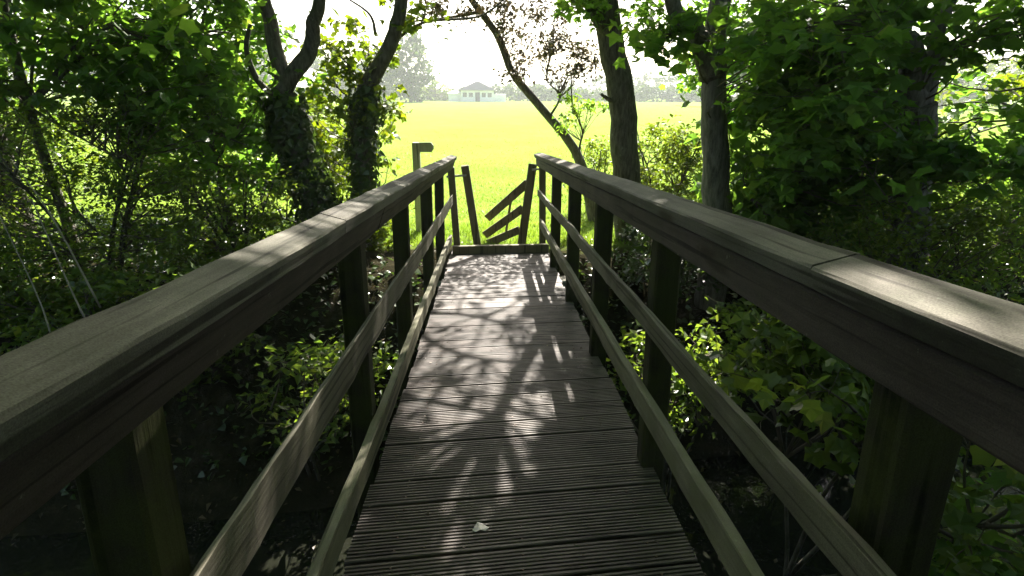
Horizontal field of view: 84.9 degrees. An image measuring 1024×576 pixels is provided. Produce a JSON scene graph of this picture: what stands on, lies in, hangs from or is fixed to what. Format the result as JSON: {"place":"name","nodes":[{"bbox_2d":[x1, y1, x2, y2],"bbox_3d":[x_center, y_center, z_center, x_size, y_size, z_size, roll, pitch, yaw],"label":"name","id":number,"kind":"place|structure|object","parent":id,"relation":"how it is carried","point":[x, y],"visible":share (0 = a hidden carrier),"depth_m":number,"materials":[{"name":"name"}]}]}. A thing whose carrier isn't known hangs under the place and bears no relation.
{"place":"outdoors","nodes":[
{"label":"outdoors","id":0,"kind":"place"},
{"bbox_2d":[0,91,1023,536],"bbox_3d":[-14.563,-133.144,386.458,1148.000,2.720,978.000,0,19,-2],"label":"ground","id":1,"kind":"structure","parent":0,"point":[468,127],"depth_m":6.75,"materials":[{"name":"green plant"}]},
{"bbox_2d":[0,126,43,263],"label":"tree","id":2,"kind":"object","parent":1,"relation":"on","point":[22,198],"visible":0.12,"depth_m":6.88,"materials":[{"name":"green plant"}]},
{"bbox_2d":[3,41,42,99],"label":"tree","id":3,"kind":"object","parent":1,"relation":"on","point":[26,72],"visible":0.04,"depth_m":101.12,"materials":[{"name":"green plant"}]},
{"bbox_2d":[0,0,79,98],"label":"young tree","id":4,"kind":"object","parent":1,"relation":"on","point":[36,20],"visible":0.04,"depth_m":9.80,"materials":[{"name":"green plant"}]},
{"bbox_2d":[0,164,100,332],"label":"dead stems","id":5,"kind":"object","parent":1,"relation":"on","point":[87,282],"visible":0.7,"depth_m":4.64,"materials":[{"name":"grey plant"}]},
{"bbox_2d":[0,49,102,202],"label":"shrub","id":6,"kind":"object","parent":1,"relation":"on","point":[50,147],"visible":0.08,"depth_m":8.96,"materials":[{"name":"green plant"}]},
{"bbox_2d":[0,53,110,266],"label":"shrub","id":7,"kind":"object","parent":1,"relation":"on","point":[4,125],"visible":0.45,"depth_m":6.16,"materials":[{"name":"green plant"}]},
{"bbox_2d":[0,238,110,354],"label":"shrub","id":8,"kind":"object","parent":1,"relation":"on","point":[36,275],"visible":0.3,"depth_m":5.61,"materials":[{"name":"green plant"}]},
{"bbox_2d":[0,78,233,305],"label":"shrub","id":9,"kind":"object","parent":1,"relation":"on","point":[135,194],"visible":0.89,"depth_m":5.69,"materials":[{"name":"green plant"}]},
{"bbox_2d":[0,0,261,267],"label":"young tree","id":10,"kind":"object","parent":1,"relation":"on","point":[143,43],"visible":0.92,"depth_m":5.79,"materials":[{"name":"green plant"}]},
{"bbox_2d":[0,235,276,401],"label":"shrub","id":11,"kind":"object","parent":1,"relation":"on","point":[106,289],"visible":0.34,"depth_m":5.37,"materials":[{"name":"green plant"}]},
{"bbox_2d":[14,24,269,210],"bbox_3d":[-6.156,-2.810,9.791,4.612,3.251,2.805,0,19,-2],"label":"shrub","id":12,"kind":"object","parent":1,"relation":"on","point":[79,144],"visible":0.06,"depth_m":9.42,"materials":[{"name":"green plant"}]},
{"bbox_2d":[0,0,302,240],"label":"young tree","id":13,"kind":"object","parent":1,"relation":"on","point":[152,5],"visible":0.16,"depth_m":6.53,"materials":[{"name":"green plant"}]},
{"bbox_2d":[110,0,332,232],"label":"young tree","id":14,"kind":"object","parent":1,"relation":"on","point":[240,141],"visible":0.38,"depth_m":7.05,"materials":[{"name":"green plant"}]},
{"bbox_2d":[125,160,337,279],"bbox_3d":[-3.054,-0.656,6.438,2.313,1.646,1.813,0,19,-2],"label":"shrub","id":15,"kind":"object","parent":1,"relation":"on","point":[261,217],"visible":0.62,"depth_m":6.17,"materials":[{"name":"green plant"}]},
{"bbox_2d":[151,83,321,220],"bbox_3d":[-4.533,-2.279,9.534,3.238,2.533,2.590,0,19,-2],"label":"shrub","id":16,"kind":"object","parent":1,"relation":"on","point":[188,153],"visible":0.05,"depth_m":9.14,"materials":[{"name":"green plant"}]},
{"bbox_2d":[243,49,289,88],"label":"tree","id":17,"kind":"object","parent":1,"relation":"on","point":[263,74],"visible":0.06,"depth_m":107.55,"materials":[{"name":"green plant"}]},
{"bbox_2d":[244,0,343,225],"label":"tree","id":18,"kind":"object","parent":1,"relation":"on","point":[290,133],"visible":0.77,"depth_m":7.01,"materials":[{"name":"grey plant"}]},
{"bbox_2d":[224,333,398,481],"bbox_3d":[-1.849,1.134,5.596,1.581,1.707,1.806,5,20,12],"label":"shrub","id":19,"kind":"object","parent":1,"relation":"on","point":[298,368],"visible":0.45,"depth_m":5.32,"materials":[{"name":"green plant"}]},
{"bbox_2d":[274,90,383,202],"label":"shrub","id":20,"kind":"object","parent":1,"relation":"on","point":[339,182],"visible":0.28,"depth_m":8.72,"materials":[{"name":"green plant"}]},
{"bbox_2d":[306,50,354,98],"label":"tree","id":21,"kind":"object","parent":1,"relation":"on","point":[314,65],"visible":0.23,"depth_m":117.27,"materials":[{"name":"green plant"}]},
{"bbox_2d":[350,50,399,100],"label":"tree","id":22,"kind":"object","parent":1,"relation":"on","point":[387,87],"visible":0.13,"depth_m":110.37,"materials":[{"name":"green plant"}]},
{"bbox_2d":[339,181,415,250],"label":"shrub","id":23,"kind":"object","parent":1,"relation":"on","point":[380,234],"visible":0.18,"depth_m":7.85,"materials":[{"name":"green plant"}]},
{"bbox_2d":[284,0,503,246],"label":"tree","id":24,"kind":"object","parent":1,"relation":"on","point":[366,108],"visible":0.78,"depth_m":7.53,"materials":[{"name":"green plant"}]},
{"bbox_2d":[374,31,444,101],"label":"tree","id":25,"kind":"object","parent":1,"relation":"on","point":[410,81],"visible":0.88,"depth_m":102.70,"materials":[{"name":"green plant"}]},
{"bbox_2d":[412,142,433,230],"bbox_3d":[-1.370,-1.561,8.821,0.356,1.439,0.128,3,20,7],"label":"fingerpost","id":26,"kind":"object","parent":1,"relation":"on","point":[418,148],"visible":0.59,"depth_m":8.63,"materials":[{"name":"brown wood"}]},
{"bbox_2d":[421,79,451,100],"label":"tree","id":27,"kind":"object","parent":1,"relation":"on","point":[434,94],"visible":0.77,"depth_m":119.89,"materials":[{"name":"green plant"}]},
{"bbox_2d":[448,167,460,244],"bbox_3d":[-0.789,-0.900,7.801,0.176,1.547,0.090,0,19,-2],"label":"gate post","id":28,"kind":"object","parent":1,"relation":"on","point":[454,209],"visible":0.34,"depth_m":7.69,"materials":[{"name":"brown wood"}]},
{"bbox_2d":[446,165,480,244],"bbox_3d":[-0.645,-0.915,7.897,0.558,1.603,0.161,-5,20,-16],"label":"leaning post","id":29,"kind":"object","parent":1,"relation":"on","point":[465,175],"visible":0.79,"depth_m":7.80,"materials":[{"name":"wood"}]},
{"bbox_2d":[448,81,505,101],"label":"house","id":30,"kind":"structure","parent":1,"relation":"on","point":[477,91],"depth_m":113.04,"materials":[{"name":"paint"}]},
{"bbox_2d":[475,92,479,101],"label":"door","id":31,"kind":"structure","parent":30,"relation":"in","point":[477,94],"depth_m":112.89,"materials":[{"name":"wood"}]},
{"bbox_2d":[46,130,943,247],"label":"grass","id":32,"kind":"structure","parent":1,"relation":"on","point":[531,231],"depth_m":9.84,"materials":[{"name":"green plant"}]},
{"bbox_2d":[389,0,625,221],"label":"tree","id":33,"kind":"object","parent":1,"relation":"on","point":[515,74],"visible":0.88,"depth_m":8.68,"materials":[{"name":"brown plant"}]},
{"bbox_2d":[7,232,1014,562],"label":"leaf litter","id":34,"kind":"object","parent":1,"relation":"on","point":[375,382],"visible":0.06,"depth_m":6.03,"materials":[{"name":"brown plant"}]},
{"bbox_2d":[0,153,1023,575],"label":"footbridge","id":35,"kind":"object","parent":1,"relation":"on","point":[510,461],"visible":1,"depth_m":1.60,"materials":[{"name":"wood"}]},
{"bbox_2d":[473,522,488,531],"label":"fallen leaf","id":36,"kind":"object","parent":35,"relation":"on","point":[479,526],"visible":1,"depth_m":2.14,"materials":[{"name":"beige plant"}]},
{"bbox_2d":[348,259,658,570],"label":"twig litter","id":37,"kind":"object","parent":35,"relation":"on","point":[481,404],"visible":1,"depth_m":2.68,"materials":[{"name":"brown plant"}]},
{"bbox_2d":[539,168,545,243],"bbox_3d":[0.426,-0.920,7.840,0.131,1.585,0.090,0,19,-2],"label":"gate post","id":38,"kind":"object","parent":35,"relation":"attached to","point":[542,189],"visible":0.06,"depth_m":7.71,"materials":[{"name":"brown wood"}]},
{"bbox_2d":[482,163,538,243],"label":"wooden gate","id":39,"kind":"structure","parent":38,"relation":"attached to","point":[526,185],"depth_m":8.04,"materials":[{"name":"brown wood"}]},
{"bbox_2d":[0,203,1023,499],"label":"ground cover","id":40,"kind":"object","parent":1,"relation":"on","point":[324,449],"visible":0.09,"depth_m":6.35,"materials":[{"name":"green plant"}]},
{"bbox_2d":[496,81,531,99],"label":"tree","id":41,"kind":"object","parent":1,"relation":"on","point":[513,84],"visible":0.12,"depth_m":140.44,"materials":[{"name":"green plant"}]},
{"bbox_2d":[534,80,579,96],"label":"tree","id":42,"kind":"object","parent":1,"relation":"on","point":[546,83],"visible":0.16,"depth_m":138.97,"materials":[{"name":"green plant"}]},
{"bbox_2d":[552,78,609,163],"bbox_3d":[1.165,-2.160,9.215,1.128,2.479,0.727,0,19,-2],"label":"sapling","id":43,"kind":"object","parent":1,"relation":"on","point":[587,106],"visible":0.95,"depth_m":8.92,"materials":[{"name":"green plant"}]},
{"bbox_2d":[562,134,612,209],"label":"shrub","id":44,"kind":"object","parent":1,"relation":"on","point":[593,158],"visible":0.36,"depth_m":10.38,"materials":[{"name":"green plant"}]},
{"bbox_2d":[572,74,606,100],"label":"tree","id":45,"kind":"object","parent":1,"relation":"on","point":[599,79],"visible":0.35,"depth_m":136.63,"materials":[{"name":"green plant"}]},
{"bbox_2d":[552,0,684,243],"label":"tree","id":46,"kind":"object","parent":1,"relation":"on","point":[620,96],"visible":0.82,"depth_m":7.61,"materials":[{"name":"brown plant"}]},
{"bbox_2d":[294,82,981,103],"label":"hedge","id":47,"kind":"object","parent":1,"relation":"on","point":[667,94],"visible":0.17,"depth_m":123.64,"materials":[{"name":"green plant"}]},
{"bbox_2d":[631,68,666,100],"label":"tree","id":48,"kind":"object","parent":1,"relation":"on","point":[644,78],"visible":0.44,"depth_m":134.04,"materials":[{"name":"green plant"}]},
{"bbox_2d":[603,114,730,203],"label":"shrub","id":49,"kind":"object","parent":1,"relation":"on","point":[691,165],"visible":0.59,"depth_m":8.65,"materials":[{"name":"green plant"}]},
{"bbox_2d":[611,190,723,308],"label":"shrub","id":50,"kind":"object","parent":1,"relation":"on","point":[645,241],"visible":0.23,"depth_m":6.84,"materials":[{"name":"green plant"}]},
{"bbox_2d":[652,66,700,101],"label":"tree","id":51,"kind":"object","parent":1,"relation":"on","point":[672,79],"visible":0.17,"depth_m":131.82,"materials":[{"name":"green plant"}]},
{"bbox_2d":[605,318,776,492],"bbox_3d":[1.720,1.327,5.726,2.072,2.250,1.556,10,21,24],"label":"shrub","id":52,"kind":"object","parent":1,"relation":"on","point":[677,390],"visible":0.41,"depth_m":5.37,"materials":[{"name":"green plant"}]},
{"bbox_2d":[606,0,861,311],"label":"tree","id":53,"kind":"object","parent":1,"relation":"on","point":[690,28],"visible":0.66,"depth_m":5.95,"materials":[{"name":"green plant"}]},
{"bbox_2d":[669,83,860,216],"bbox_3d":[4.000,-2.020,8.580,3.505,2.714,2.517,0,19,-2],"label":"shrub","id":54,"kind":"object","parent":1,"relation":"on","point":[699,155],"visible":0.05,"depth_m":8.58,"materials":[{"name":"green plant"}]},
{"bbox_2d":[657,0,924,132],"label":"young tree","id":55,"kind":"object","parent":1,"relation":"on","point":[737,10],"visible":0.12,"depth_m":9.57,"materials":[{"name":"green plant"}]},
{"bbox_2d":[675,0,936,258],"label":"young tree","id":56,"kind":"object","parent":1,"relation":"on","point":[761,207],"visible":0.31,"depth_m":6.25,"materials":[{"name":"green plant"}]},
{"bbox_2d":[699,258,942,479],"bbox_3d":[3.095,0.984,5.948,2.679,2.775,1.909,0,19,-2],"label":"shrub","id":57,"kind":"object","parent":1,"relation":"on","point":[725,313],"visible":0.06,"depth_m":5.63,"materials":[{"name":"green plant"}]},
{"bbox_2d":[666,0,1023,273],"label":"tree","id":58,"kind":"object","parent":1,"relation":"on","point":[917,159],"visible":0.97,"depth_m":5.14,"materials":[{"name":"green plant"}]},
{"bbox_2d":[694,301,1023,575],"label":"sapling","id":59,"kind":"object","parent":1,"relation":"on","point":[843,389],"visible":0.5,"depth_m":3.00,"materials":[{"name":"green plant"}]},
{"bbox_2d":[763,85,975,195],"bbox_3d":[6.672,-2.589,10.509,3.627,2.555,3.320,-17,26,-41],"label":"shrub","id":60,"kind":"object","parent":1,"relation":"on","point":[954,120],"visible":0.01,"depth_m":10.24,"materials":[{"name":"green plant"}]},
{"bbox_2d":[770,180,1023,441],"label":"shrub","id":61,"kind":"object","parent":1,"relation":"on","point":[978,217],"visible":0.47,"depth_m":5.51,"materials":[{"name":"green plant"}]},
{"bbox_2d":[810,169,1008,276],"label":"shrub","id":62,"kind":"object","parent":1,"relation":"on","point":[881,238],"visible":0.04,"depth_m":7.13,"materials":[{"name":"green plant"}]},
{"bbox_2d":[875,0,1023,262],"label":"tree","id":63,"kind":"object","parent":1,"relation":"on","point":[1012,114],"visible":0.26,"depth_m":7.36,"materials":[{"name":"green plant"}]},
{"bbox_2d":[884,145,1023,300],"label":"shrub","id":64,"kind":"object","parent":1,"relation":"on","point":[1016,206],"visible":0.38,"depth_m":6.56,"materials":[{"name":"green plant"}]},
{"bbox_2d":[937,49,994,108],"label":"tree","id":65,"kind":"object","parent":1,"relation":"on","point":[959,100],"visible":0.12,"depth_m":84.97,"materials":[{"name":"green plant"}]},
{"bbox_2d":[928,469,1023,575],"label":"shrub","id":66,"kind":"object","parent":1,"relation":"on","point":[997,480],"visible":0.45,"depth_m":2.72,"materials":[{"name":"green plant"}]},
{"bbox_2d":[955,50,1023,108],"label":"tree","id":67,"kind":"object","parent":1,"relation":"on","point":[991,67],"visible":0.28,"depth_m":77.75,"materials":[{"name":"green plant"}]},
{"bbox_2d":[982,5,1023,126],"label":"young tree","id":68,"kind":"object","parent":1,"relation":"on","point":[1011,77],"visible":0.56,"depth_m":10.55,"materials":[{"name":"green plant"}]},
{"bbox_2d":[0,442,1023,575],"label":"stream","id":69,"kind":"structure","parent":0,"point":[759,520],"depth_m":5.30,"materials":[{"name":"black liquid"}]},
{"bbox_2d":[9,0,1023,91],"label":"sky","id":70,"kind":"structure","parent":0,"point":[466,59],"materials":[{"name":"white"}]}
]}

